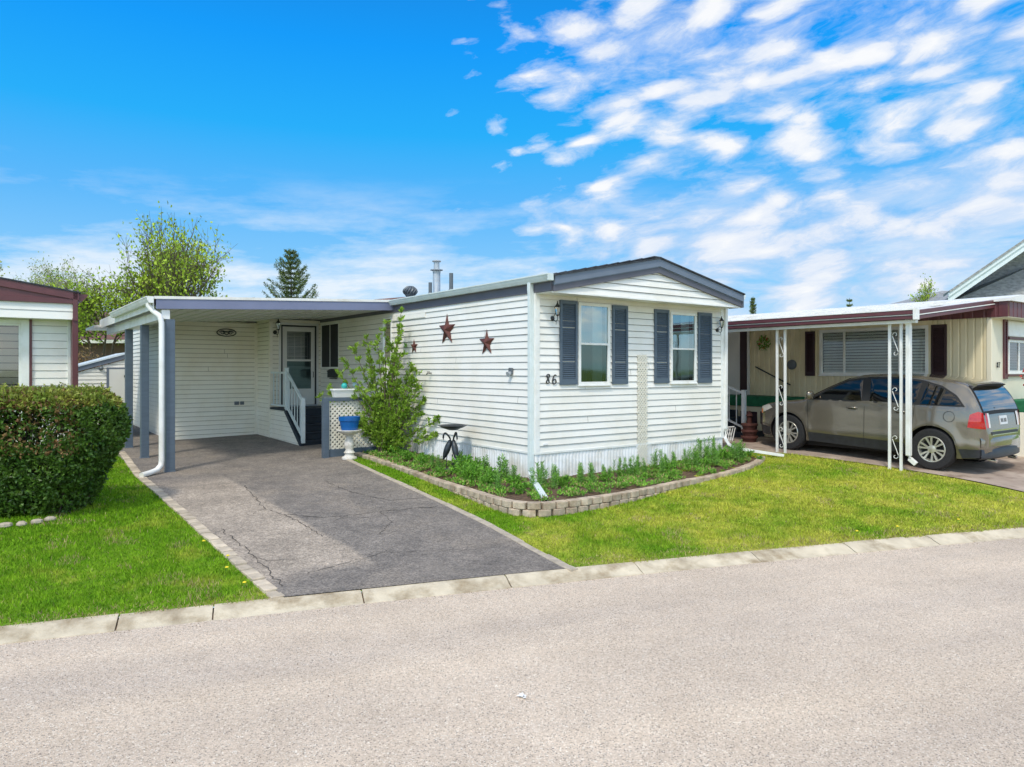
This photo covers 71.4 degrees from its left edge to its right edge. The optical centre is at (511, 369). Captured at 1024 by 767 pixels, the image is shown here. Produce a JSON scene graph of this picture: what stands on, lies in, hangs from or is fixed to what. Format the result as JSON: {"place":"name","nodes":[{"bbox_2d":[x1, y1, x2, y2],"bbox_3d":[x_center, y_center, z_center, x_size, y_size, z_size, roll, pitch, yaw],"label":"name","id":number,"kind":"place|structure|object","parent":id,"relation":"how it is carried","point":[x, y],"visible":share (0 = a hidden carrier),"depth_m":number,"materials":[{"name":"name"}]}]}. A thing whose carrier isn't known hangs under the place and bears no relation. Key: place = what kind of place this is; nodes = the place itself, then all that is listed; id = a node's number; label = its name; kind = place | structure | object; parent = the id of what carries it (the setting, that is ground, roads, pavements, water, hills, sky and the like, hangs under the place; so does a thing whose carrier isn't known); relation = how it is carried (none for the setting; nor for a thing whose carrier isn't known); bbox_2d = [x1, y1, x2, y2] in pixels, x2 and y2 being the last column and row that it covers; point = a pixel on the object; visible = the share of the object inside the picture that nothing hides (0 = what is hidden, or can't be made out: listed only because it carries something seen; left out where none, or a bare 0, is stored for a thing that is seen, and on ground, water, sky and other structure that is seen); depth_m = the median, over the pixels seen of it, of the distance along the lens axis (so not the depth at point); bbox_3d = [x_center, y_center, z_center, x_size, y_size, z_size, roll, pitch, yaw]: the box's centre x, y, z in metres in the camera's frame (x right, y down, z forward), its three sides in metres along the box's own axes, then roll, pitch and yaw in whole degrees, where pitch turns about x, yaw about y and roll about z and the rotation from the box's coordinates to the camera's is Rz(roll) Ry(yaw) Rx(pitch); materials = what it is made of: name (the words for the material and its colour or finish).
{"place":"outdoors","nodes":[
{"label":"outdoors","id":0,"kind":"place"},
{"bbox_2d":[78,311,124,366],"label":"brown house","id":1,"kind":"structure","parent":0,"point":[120,348],"depth_m":37.00,"materials":[{"name":"brown"}]},
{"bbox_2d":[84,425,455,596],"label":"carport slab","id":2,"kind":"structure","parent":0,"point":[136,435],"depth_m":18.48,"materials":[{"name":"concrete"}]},
{"bbox_2d":[119,434,563,596],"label":"driveway","id":3,"kind":"structure","parent":0,"point":[354,541],"depth_m":9.51,"materials":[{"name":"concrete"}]},
{"bbox_2d":[100,296,392,476],"bbox_3d":[-6.764,0.178,17.074,5.117,3.418,7.975,0,0,-36],"label":"carport","id":4,"kind":"object","parent":3,"relation":"on","point":[165,313],"visible":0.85,"depth_m":14.62,"materials":[{"name":"white metal"}]},
{"bbox_2d":[270,406,354,445],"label":"porch steps","id":5,"kind":"structure","parent":3,"relation":"on","point":[283,426],"depth_m":17.41,"materials":[{"name":"beige wood"}]},
{"bbox_2d":[271,368,305,442],"bbox_3d":[-5.476,0.826,17.340,0.099,1.748,2.280,0,0,-36],"label":"handrail","id":6,"kind":"object","parent":5,"relation":"attached to","point":[288,380],"visible":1,"depth_m":17.09,"materials":[{"name":"white wood"}]},
{"bbox_2d":[322,396,393,457],"bbox_3d":[-3.237,1.210,15.128,1.630,1.260,0.120,0,0,-36],"label":"lattice screen","id":7,"kind":"object","parent":3,"relation":"on","point":[328,450],"visible":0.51,"depth_m":14.82,"materials":[{"name":"white wood"}]},
{"bbox_2d":[330,388,367,397],"bbox_3d":[-3.409,0.490,15.000,0.810,0.180,0.210,0,0,-36],"label":"planter box","id":8,"kind":"object","parent":7,"relation":"on","point":[338,393],"visible":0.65,"depth_m":14.84,"materials":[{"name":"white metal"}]},
{"bbox_2d":[201,471,519,584],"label":"driveway cracks","id":9,"kind":"object","parent":3,"relation":"on","point":[321,534],"visible":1,"depth_m":9.28,"materials":[{"name":"black asphalt"}]},
{"bbox_2d":[0,538,1023,766],"bbox_3d":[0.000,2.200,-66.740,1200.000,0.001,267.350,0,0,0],"label":"road","id":10,"kind":"structure","parent":0,"point":[951,692],"depth_m":5.08,"materials":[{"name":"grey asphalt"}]},
{"bbox_2d":[0,527,1023,644],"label":"curb","id":11,"kind":"structure","parent":10,"relation":"on","point":[35,631],"depth_m":7.09,"materials":[{"name":"concrete"}]},
{"bbox_2d":[0,423,1023,625],"bbox_3d":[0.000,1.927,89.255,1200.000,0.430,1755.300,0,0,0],"label":"ground","id":12,"kind":"structure","parent":0,"point":[113,586],"depth_m":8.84,"materials":[{"name":"green plant"}]},
{"bbox_2d":[0,277,87,442],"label":"neighbour home","id":13,"kind":"object","parent":12,"relation":"on","point":[38,334],"visible":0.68,"depth_m":16.77,"materials":[{"name":"white"}]},
{"bbox_2d":[0,323,20,386],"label":"window","id":14,"kind":"structure","parent":13,"relation":"in","point":[10,334],"depth_m":16.66,"materials":[{"name":"white metal"}]},
{"bbox_2d":[9,251,107,341],"bbox_3d":[-21.025,-1.864,33.416,3.140,7.163,4.173,0,0,32],"label":"leafy tree","id":15,"kind":"object","parent":12,"relation":"on","point":[50,280],"visible":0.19,"depth_m":32.97,"materials":[{"name":"green plant"}]},
{"bbox_2d":[0,382,132,517],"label":"hedge","id":16,"kind":"object","parent":12,"relation":"on","point":[74,478],"visible":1,"depth_m":9.49,"materials":[{"name":"green plant"}]},
{"bbox_2d":[32,265,148,365],"bbox_3d":[-18.065,-1.458,30.622,5.929,6.360,4.664,0,0,-24],"label":"leafy tree","id":17,"kind":"object","parent":12,"relation":"on","point":[88,306],"visible":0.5,"depth_m":30.00,"materials":[{"name":"green plant"}]},
{"bbox_2d":[78,345,102,371],"bbox_3d":[-15.239,0.351,25.172,2.236,2.726,2.288,0,0,5],"label":"reddish bush","id":18,"kind":"object","parent":12,"relation":"on","point":[80,359],"visible":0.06,"depth_m":25.13,"materials":[{"name":"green plant"}]},
{"bbox_2d":[78,353,124,423],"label":"garden shed","id":19,"kind":"structure","parent":12,"relation":"on","point":[112,376],"depth_m":22.53,"materials":[{"name":"white"}]},
{"bbox_2d":[109,369,124,402],"bbox_3d":[-12.535,0.865,22.704,0.520,1.770,0.060,0,0,-36],"label":"door","id":20,"kind":"structure","parent":19,"relation":"in","point":[116,376],"depth_m":22.69,"materials":[{"name":"white metal"}]},
{"bbox_2d":[0,449,268,627],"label":"lawn grass","id":21,"kind":"structure","parent":12,"relation":"on","point":[110,507],"depth_m":7.78,"materials":[{"name":"green plant"}]},
{"bbox_2d":[76,201,236,300],"bbox_3d":[-15.191,-2.943,31.884,6.076,9.337,5.930,0,0,18],"label":"leafy tree","id":22,"kind":"object","parent":12,"relation":"on","point":[164,277],"visible":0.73,"depth_m":31.23,"materials":[{"name":"green plant"}]},
{"bbox_2d":[119,451,284,598],"bbox_3d":[-5.411,1.993,11.072,0.266,0.411,10.935,0,0,-35],"label":"driveway edging","id":23,"kind":"object","parent":12,"relation":"on","point":[248,572],"visible":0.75,"depth_m":8.55,"materials":[{"name":"grey concrete"}]},
{"bbox_2d":[86,319,320,439],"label":"house addition","id":24,"kind":"structure","parent":12,"relation":"on","point":[223,386],"depth_m":18.67,"materials":[{"name":"beige"}]},
{"bbox_2d":[216,328,235,336],"bbox_3d":[-7.476,-0.970,18.666,0.504,0.214,0.037,0,0,-37],"label":"wall plaque","id":25,"kind":"object","parent":24,"relation":"attached to","point":[222,330],"depth_m":18.66,"materials":[{"name":"brown metal"}]},
{"bbox_2d":[283,326,314,404],"bbox_3d":[-5.623,-0.100,18.750,0.860,2.040,0.178,0,0,-36],"label":"door","id":26,"kind":"structure","parent":24,"relation":"in","point":[298,342],"depth_m":18.75,"materials":[{"name":"white glass"}]},
{"bbox_2d":[254,248,318,298],"bbox_3d":[-12.338,-2.549,39.947,5.644,8.498,5.511,0,0,-36],"label":"spruce tree","id":27,"kind":"object","parent":12,"relation":"on","point":[291,285],"visible":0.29,"depth_m":39.79,"materials":[{"name":"green plant"}]},
{"bbox_2d":[337,429,361,459],"bbox_3d":[-3.311,1.520,14.513,0.500,0.600,0.500,0,0,-36],"label":"bird bath","id":28,"kind":"object","parent":12,"relation":"on","point":[349,444],"visible":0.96,"depth_m":14.43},
{"bbox_2d":[338,416,359,430],"bbox_3d":[-3.311,1.098,14.513,0.450,0.285,0.360,0,0,-36],"label":"blue planter","id":29,"kind":"object","parent":28,"relation":"on","point":[348,423],"visible":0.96,"depth_m":14.38,"materials":[{"name":"plastic"}]},
{"bbox_2d":[347,459,577,571],"bbox_3d":[-1.369,1.981,11.124,0.180,0.357,8.188,0,0,-30],"label":"driveway edging strip","id":30,"kind":"object","parent":12,"relation":"on","point":[557,561],"visible":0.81,"depth_m":9.44,"materials":[{"name":"concrete"}]},
{"bbox_2d":[261,256,783,501],"bbox_3d":[-2.312,-0.357,19.637,6.839,5.115,18.547,0,0,-36],"label":"mobile home","id":31,"kind":"object","parent":12,"relation":"on","point":[551,378],"visible":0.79,"depth_m":12.97,"materials":[{"name":"white plastic"}]},
{"bbox_2d":[327,369,337,378],"bbox_3d":[-4.604,0.104,18.258,0.125,0.263,0.460,0,0,-36],"label":"mailbox","id":32,"kind":"object","parent":31,"relation":"attached to","point":[332,373],"visible":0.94,"depth_m":18.18,"materials":[{"name":"black metal"}]},
{"bbox_2d":[320,322,359,368],"bbox_3d":[-4.520,-0.610,18.756,0.640,1.180,1.210,0,0,-36],"label":"window","id":33,"kind":"structure","parent":31,"relation":"in","point":[329,332],"depth_m":18.56,"materials":[{"name":"black glass"}]},
{"bbox_2d":[382,317,414,360],"bbox_3d":[-2.552,-0.680,16.082,0.655,0.960,0.450,0,0,-36],"label":"window","id":34,"kind":"structure","parent":31,"relation":"in","point":[388,332],"depth_m":15.93,"materials":[{"name":"white metal"}]},
{"bbox_2d":[440,316,454,342],"bbox_3d":[-1.292,-0.800,13.826,0.070,0.579,0.609,0,0,-36],"label":"barn star","id":35,"kind":"object","parent":31,"relation":"attached to","point":[447,327],"visible":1,"depth_m":13.79,"materials":[{"name":"metal"}]},
{"bbox_2d":[480,330,493,353],"bbox_3d":[-0.475,-0.504,12.735,0.055,0.452,0.476,0,0,-36],"label":"barn star","id":36,"kind":"object","parent":31,"relation":"attached to","point":[486,341],"visible":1,"depth_m":12.71,"materials":[{"name":"metal"}]},
{"bbox_2d":[557,302,611,385],"bbox_3d":[1.261,-0.434,12.637,0.775,1.441,0.655,0,0,-36],"label":"window","id":37,"kind":"structure","parent":31,"relation":"in","point":[593,318],"depth_m":12.54,"materials":[{"name":"white glass"}]},
{"bbox_2d":[637,354,647,465],"bbox_3d":[2.402,0.755,13.112,0.279,2.069,0.006,0,0,-36],"label":"trellis","id":38,"kind":"object","parent":31,"relation":"attached to","point":[643,412],"visible":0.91,"depth_m":13.11,"materials":[{"name":"white wood"}]},
{"bbox_2d":[649,312,697,383],"bbox_3d":[3.150,-0.410,14.034,0.777,1.380,0.655,0,0,-36],"label":"window","id":39,"kind":"structure","parent":31,"relation":"in","point":[683,335],"depth_m":13.96,"materials":[{"name":"white glass"}]},
{"bbox_2d":[354,452,764,517],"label":"garden wall","id":40,"kind":"structure","parent":12,"relation":"on","point":[541,509],"depth_m":10.60,"materials":[{"name":"beige stone"}]},
{"bbox_2d":[376,450,755,501],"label":"flower bed soil","id":41,"kind":"structure","parent":12,"relation":"on","point":[525,497],"depth_m":11.68,"materials":[{"name":"brown soil"}]},
{"bbox_2d":[314,306,440,452],"bbox_3d":[-2.639,0.235,14.895,2.908,3.110,0.926,0,0,20],"label":"leafy shrub","id":42,"kind":"object","parent":41,"relation":"on","point":[387,423],"visible":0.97,"depth_m":14.89,"materials":[{"name":"green plant"}]},
{"bbox_2d":[401,450,414,459],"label":"garden plant","id":43,"kind":"object","parent":41,"relation":"on","point":[405,454],"visible":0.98,"depth_m":14.15,"materials":[{"name":"green plant"}]},
{"bbox_2d":[415,454,430,462],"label":"garden plant","id":44,"kind":"object","parent":41,"relation":"on","point":[421,458],"visible":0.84,"depth_m":13.57,"materials":[{"name":"green plant"}]},
{"bbox_2d":[434,455,444,469],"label":"garden plant","id":45,"kind":"object","parent":41,"relation":"on","point":[438,463],"visible":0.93,"depth_m":13.03,"materials":[{"name":"green plant"}]},
{"bbox_2d":[438,424,466,471],"bbox_3d":[-1.081,1.422,12.928,0.540,0.830,0.540,0,0,-36],"label":"heron bird bath","id":46,"kind":"object","parent":41,"relation":"on","point":[449,445],"visible":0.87,"depth_m":12.87,"materials":[{"name":"black metal"}]},
{"bbox_2d":[448,462,468,477],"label":"garden plant","id":47,"kind":"object","parent":41,"relation":"on","point":[450,467],"visible":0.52,"depth_m":12.24,"materials":[{"name":"green plant"}]},
{"bbox_2d":[451,453,481,472],"bbox_3d":[-0.788,1.688,12.720,0.578,0.400,0.461,0,0,2],"label":"garden plant","id":48,"kind":"object","parent":41,"relation":"on","point":[469,457],"visible":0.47,"depth_m":12.64,"materials":[{"name":"green plant"}]},
{"bbox_2d":[455,460,483,479],"bbox_3d":[-0.669,1.712,11.812,0.456,0.400,0.572,0,0,16],"label":"garden plant","id":49,"kind":"object","parent":41,"relation":"on","point":[471,472],"visible":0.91,"depth_m":11.78,"materials":[{"name":"green plant"}]},
{"bbox_2d":[480,454,489,473],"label":"garden plant","id":50,"kind":"object","parent":41,"relation":"on","point":[486,460],"visible":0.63,"depth_m":12.27,"materials":[{"name":"green plant"}]},
{"bbox_2d":[478,469,495,485],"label":"garden plant","id":51,"kind":"object","parent":41,"relation":"on","point":[488,479],"visible":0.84,"depth_m":11.32,"materials":[{"name":"green plant"}]},
{"bbox_2d":[483,466,502,482],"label":"garden plant","id":52,"kind":"object","parent":41,"relation":"on","point":[490,469],"visible":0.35,"depth_m":11.84,"materials":[{"name":"green plant"}]},
{"bbox_2d":[493,469,502,488],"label":"garden plant","id":53,"kind":"object","parent":41,"relation":"on","point":[497,479],"visible":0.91,"depth_m":10.96,"materials":[{"name":"green plant"}]},
{"bbox_2d":[496,453,508,478],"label":"garden plant","id":54,"kind":"object","parent":41,"relation":"on","point":[504,464],"visible":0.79,"depth_m":11.92,"materials":[{"name":"green plant"}]},
{"bbox_2d":[506,465,516,477],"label":"garden plant","id":55,"kind":"object","parent":41,"relation":"on","point":[513,474],"visible":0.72,"depth_m":11.74,"materials":[{"name":"green plant"}]},
{"bbox_2d":[503,473,526,486],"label":"garden plant","id":56,"kind":"object","parent":41,"relation":"on","point":[516,479],"visible":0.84,"depth_m":11.31,"materials":[{"name":"green plant"}]},
{"bbox_2d":[510,480,531,493],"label":"garden plant","id":57,"kind":"object","parent":41,"relation":"on","point":[521,486],"visible":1,"depth_m":10.74,"materials":[{"name":"green plant"}]},
{"bbox_2d":[529,467,542,486],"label":"garden plant","id":58,"kind":"object","parent":41,"relation":"on","point":[533,478],"visible":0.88,"depth_m":11.08,"materials":[{"name":"green plant"}]},
{"bbox_2d":[535,460,548,484],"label":"garden plant","id":59,"kind":"object","parent":41,"relation":"on","point":[543,473],"visible":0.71,"depth_m":11.35,"materials":[{"name":"green plant"}]},
{"bbox_2d":[549,472,558,488],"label":"garden plant","id":60,"kind":"object","parent":41,"relation":"on","point":[553,480],"visible":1,"depth_m":11.12,"materials":[{"name":"green plant"}]},
{"bbox_2d":[362,449,750,500],"bbox_3d":[1.000,1.772,14.228,6.476,0.212,6.241,0,0,-36],"label":"ground cover","id":61,"kind":"object","parent":41,"relation":"on","point":[624,478],"visible":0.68,"depth_m":11.91,"materials":[{"name":"green plant"}]},
{"bbox_2d":[554,472,574,487],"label":"garden plant","id":62,"kind":"object","parent":41,"relation":"on","point":[563,480],"visible":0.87,"depth_m":11.26,"materials":[{"name":"green plant"}]},
{"bbox_2d":[576,465,583,482],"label":"garden plant","id":63,"kind":"object","parent":41,"relation":"on","point":[579,476],"visible":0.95,"depth_m":11.35,"materials":[{"name":"green plant"}]},
{"bbox_2d":[587,461,596,482],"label":"garden plant","id":64,"kind":"object","parent":41,"relation":"on","point":[591,473],"visible":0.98,"depth_m":11.63,"materials":[{"name":"green plant"}]},
{"bbox_2d":[597,469,614,481],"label":"garden plant","id":65,"kind":"object","parent":41,"relation":"on","point":[604,477],"visible":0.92,"depth_m":11.78,"materials":[{"name":"green plant"}]},
{"bbox_2d":[612,457,626,474],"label":"garden plant","id":66,"kind":"object","parent":41,"relation":"on","point":[619,465],"visible":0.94,"depth_m":12.32,"materials":[{"name":"green plant"}]},
{"bbox_2d":[623,456,640,475],"bbox_3d":[2.082,1.675,12.308,0.326,0.374,0.156,0,0,-19],"label":"garden plant","id":67,"kind":"object","parent":41,"relation":"on","point":[630,470],"visible":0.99,"depth_m":12.29,"materials":[{"name":"green plant"}]},
{"bbox_2d":[632,455,645,472],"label":"garden plant","id":68,"kind":"object","parent":41,"relation":"on","point":[638,463],"visible":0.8,"depth_m":12.55,"materials":[{"name":"green plant"}]},
{"bbox_2d":[650,449,662,469],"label":"garden plant","id":69,"kind":"object","parent":41,"relation":"on","point":[655,459],"visible":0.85,"depth_m":12.89,"materials":[{"name":"green plant"}]},
{"bbox_2d":[658,456,665,472],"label":"garden plant","id":70,"kind":"object","parent":41,"relation":"on","point":[662,467],"visible":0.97,"depth_m":12.63,"materials":[{"name":"green plant"}]},
{"bbox_2d":[665,459,679,469],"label":"garden plant","id":71,"kind":"object","parent":41,"relation":"on","point":[671,464],"visible":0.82,"depth_m":12.86,"materials":[{"name":"green plant"}]},
{"bbox_2d":[681,449,689,463],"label":"garden plant","id":72,"kind":"object","parent":41,"relation":"on","point":[684,458],"visible":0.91,"depth_m":13.37,"materials":[{"name":"green plant"}]},
{"bbox_2d":[686,445,699,467],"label":"garden plant","id":73,"kind":"object","parent":41,"relation":"on","point":[694,455],"visible":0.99,"depth_m":13.12,"materials":[{"name":"green plant"}]},
{"bbox_2d":[696,437,709,459],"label":"garden plant","id":74,"kind":"object","parent":41,"relation":"on","point":[701,449],"visible":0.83,"depth_m":13.78,"materials":[{"name":"green plant"}]},
{"bbox_2d":[697,456,711,465],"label":"garden plant","id":75,"kind":"object","parent":41,"relation":"on","point":[705,461],"visible":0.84,"depth_m":13.20,"materials":[{"name":"green plant"}]},
{"bbox_2d":[705,435,716,455],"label":"garden plant","id":76,"kind":"object","parent":41,"relation":"on","point":[713,443],"visible":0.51,"depth_m":13.98,"materials":[{"name":"green plant"}]},
{"bbox_2d":[708,446,719,464],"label":"garden plant","id":77,"kind":"object","parent":41,"relation":"on","point":[715,460],"visible":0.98,"depth_m":13.42,"materials":[{"name":"green plant"}]},
{"bbox_2d":[709,445,731,460],"bbox_3d":[4.042,1.639,13.912,0.510,0.343,0.410,0,0,9],"label":"garden plant","id":78,"kind":"object","parent":41,"relation":"on","point":[723,452],"visible":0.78,"depth_m":13.83,"materials":[{"name":"green plant"}]},
{"bbox_2d":[727,442,741,458],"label":"garden plant","id":79,"kind":"object","parent":41,"relation":"on","point":[733,452],"visible":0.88,"depth_m":13.95,"materials":[{"name":"green plant"}]},
{"bbox_2d":[731,439,747,459],"bbox_3d":[4.478,1.575,14.049,0.338,0.403,0.205,0,0,19],"label":"garden plant","id":80,"kind":"object","parent":41,"relation":"on","point":[741,450],"visible":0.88,"depth_m":14.04,"materials":[{"name":"green plant"}]},
{"bbox_2d":[749,297,756,313],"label":"columnar conifer","id":81,"kind":"object","parent":12,"relation":"on","point":[753,306],"visible":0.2,"depth_m":47.93,"materials":[{"name":"green plant"}]},
{"bbox_2d":[728,299,994,470],"bbox_3d":[4.888,0.184,19.034,3.680,3.409,12.880,0,0,-36],"label":"metal carport","id":82,"kind":"object","parent":12,"relation":"on","point":[862,316],"visible":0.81,"depth_m":13.93,"materials":[{"name":"white metal"}]},
{"bbox_2d":[728,294,1023,398],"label":"neighbour home","id":83,"kind":"object","parent":12,"relation":"on","point":[986,344],"visible":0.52,"depth_m":16.89,"materials":[{"name":"beige paint"}]},
{"bbox_2d":[728,331,749,394],"bbox_3d":[6.240,-0.130,20.145,0.055,2.060,1.100,0,0,-36],"label":"door","id":84,"kind":"structure","parent":83,"relation":"in","point":[738,342],"depth_m":19.96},
{"bbox_2d":[756,335,770,349],"bbox_3d":[6.825,-0.729,19.320,0.282,0.440,0.410,0,0,-36],"label":"wreath","id":85,"kind":"object","parent":83,"relation":"attached to","point":[767,340],"visible":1,"depth_m":19.31,"materials":[{"name":"green plant"}]},
{"bbox_2d":[787,360,796,369],"bbox_3d":[7.326,-0.130,18.672,0.050,0.260,0.260,0,0,-36],"label":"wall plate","id":86,"kind":"object","parent":83,"relation":"attached to","point":[791,364],"depth_m":18.65,"materials":[{"name":"grey metal"}]},
{"bbox_2d":[818,325,927,375],"bbox_3d":[8.806,-0.420,17.205,0.655,1.160,2.630,0,0,-36],"label":"window","id":87,"kind":"structure","parent":83,"relation":"in","point":[857,351],"depth_m":17.25,"materials":[{"name":"white glass"}]},
{"bbox_2d":[1008,339,1023,373],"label":"window","id":88,"kind":"structure","parent":83,"relation":"in","point":[1015,347],"depth_m":15.85,"materials":[{"name":"white metal"}]},
{"bbox_2d":[892,291,946,303],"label":"distant house","id":89,"kind":"structure","parent":12,"relation":"on","point":[910,301],"depth_m":37.86,"materials":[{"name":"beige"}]},
{"bbox_2d":[908,273,937,301],"bbox_3d":[19.865,-1.447,34.382,2.959,6.328,1.995,0,0,-36],"label":"leafy tree","id":90,"kind":"object","parent":12,"relation":"on","point":[926,294],"visible":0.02,"depth_m":33.98,"materials":[{"name":"green plant"}]},
{"bbox_2d":[920,239,1023,317],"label":"grey roof house","id":91,"kind":"structure","parent":12,"relation":"on","point":[1002,274],"depth_m":30.27,"materials":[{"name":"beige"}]},
{"bbox_2d":[722,436,1023,491],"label":"neighbour driveway","id":92,"kind":"structure","parent":0,"point":[1006,472],"depth_m":14.14,"materials":[{"name":"concrete"}]},
{"bbox_2d":[724,426,735,440],"bbox_3d":[5.213,1.555,17.148,0.532,0.371,0.040,0,0,-36],"label":"folding stand","id":93,"kind":"object","parent":92,"relation":"on","point":[730,433],"visible":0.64,"depth_m":17.17,"materials":[{"name":"white metal"}]},
{"bbox_2d":[724,403,764,437],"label":"stair treads","id":94,"kind":"object","parent":92,"relation":"on","point":[738,433],"visible":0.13,"depth_m":18.31,"materials":[{"name":"black"}]},
{"bbox_2d":[728,385,746,428],"bbox_3d":[5.174,0.646,18.798,0.110,1.868,2.310,0,0,-36],"label":"stair handrail","id":95,"kind":"object","parent":94,"relation":"on","point":[743,406],"visible":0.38,"depth_m":17.92,"materials":[{"name":"white metal"}]},
{"bbox_2d":[741,423,757,441],"bbox_3d":[5.713,1.514,17.144,0.400,0.450,0.400,0,0,-36],"label":"terracotta planter","id":96,"kind":"object","parent":92,"relation":"on","point":[749,431],"visible":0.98,"depth_m":17.00,"materials":[{"name":"brown ceramic"}]},
{"bbox_2d":[728,394,804,436],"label":"side deck","id":97,"kind":"structure","parent":92,"relation":"on","point":[755,404],"depth_m":18.59,"materials":[{"name":"wood"}]},
{"bbox_2d":[761,373,1019,469],"bbox_3d":[7.738,0.887,15.113,2.435,1.977,4.811,0,0,-36],"label":"parked car","id":98,"kind":"object","parent":92,"relation":"on","point":[954,418],"visible":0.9,"depth_m":13.66,"materials":[{"name":"beige metal"}]},
{"bbox_2d":[1015,412,1023,456],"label":"deck skirting","id":99,"kind":"object","parent":92,"relation":"on","point":[1021,453],"depth_m":15.00,"materials":[{"name":"beige"}]},
{"bbox_2d":[1014,399,1023,411],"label":"front deck","id":100,"kind":"structure","parent":99,"relation":"on","point":[1019,403],"depth_m":15.03,"materials":[{"name":"green carpet"}]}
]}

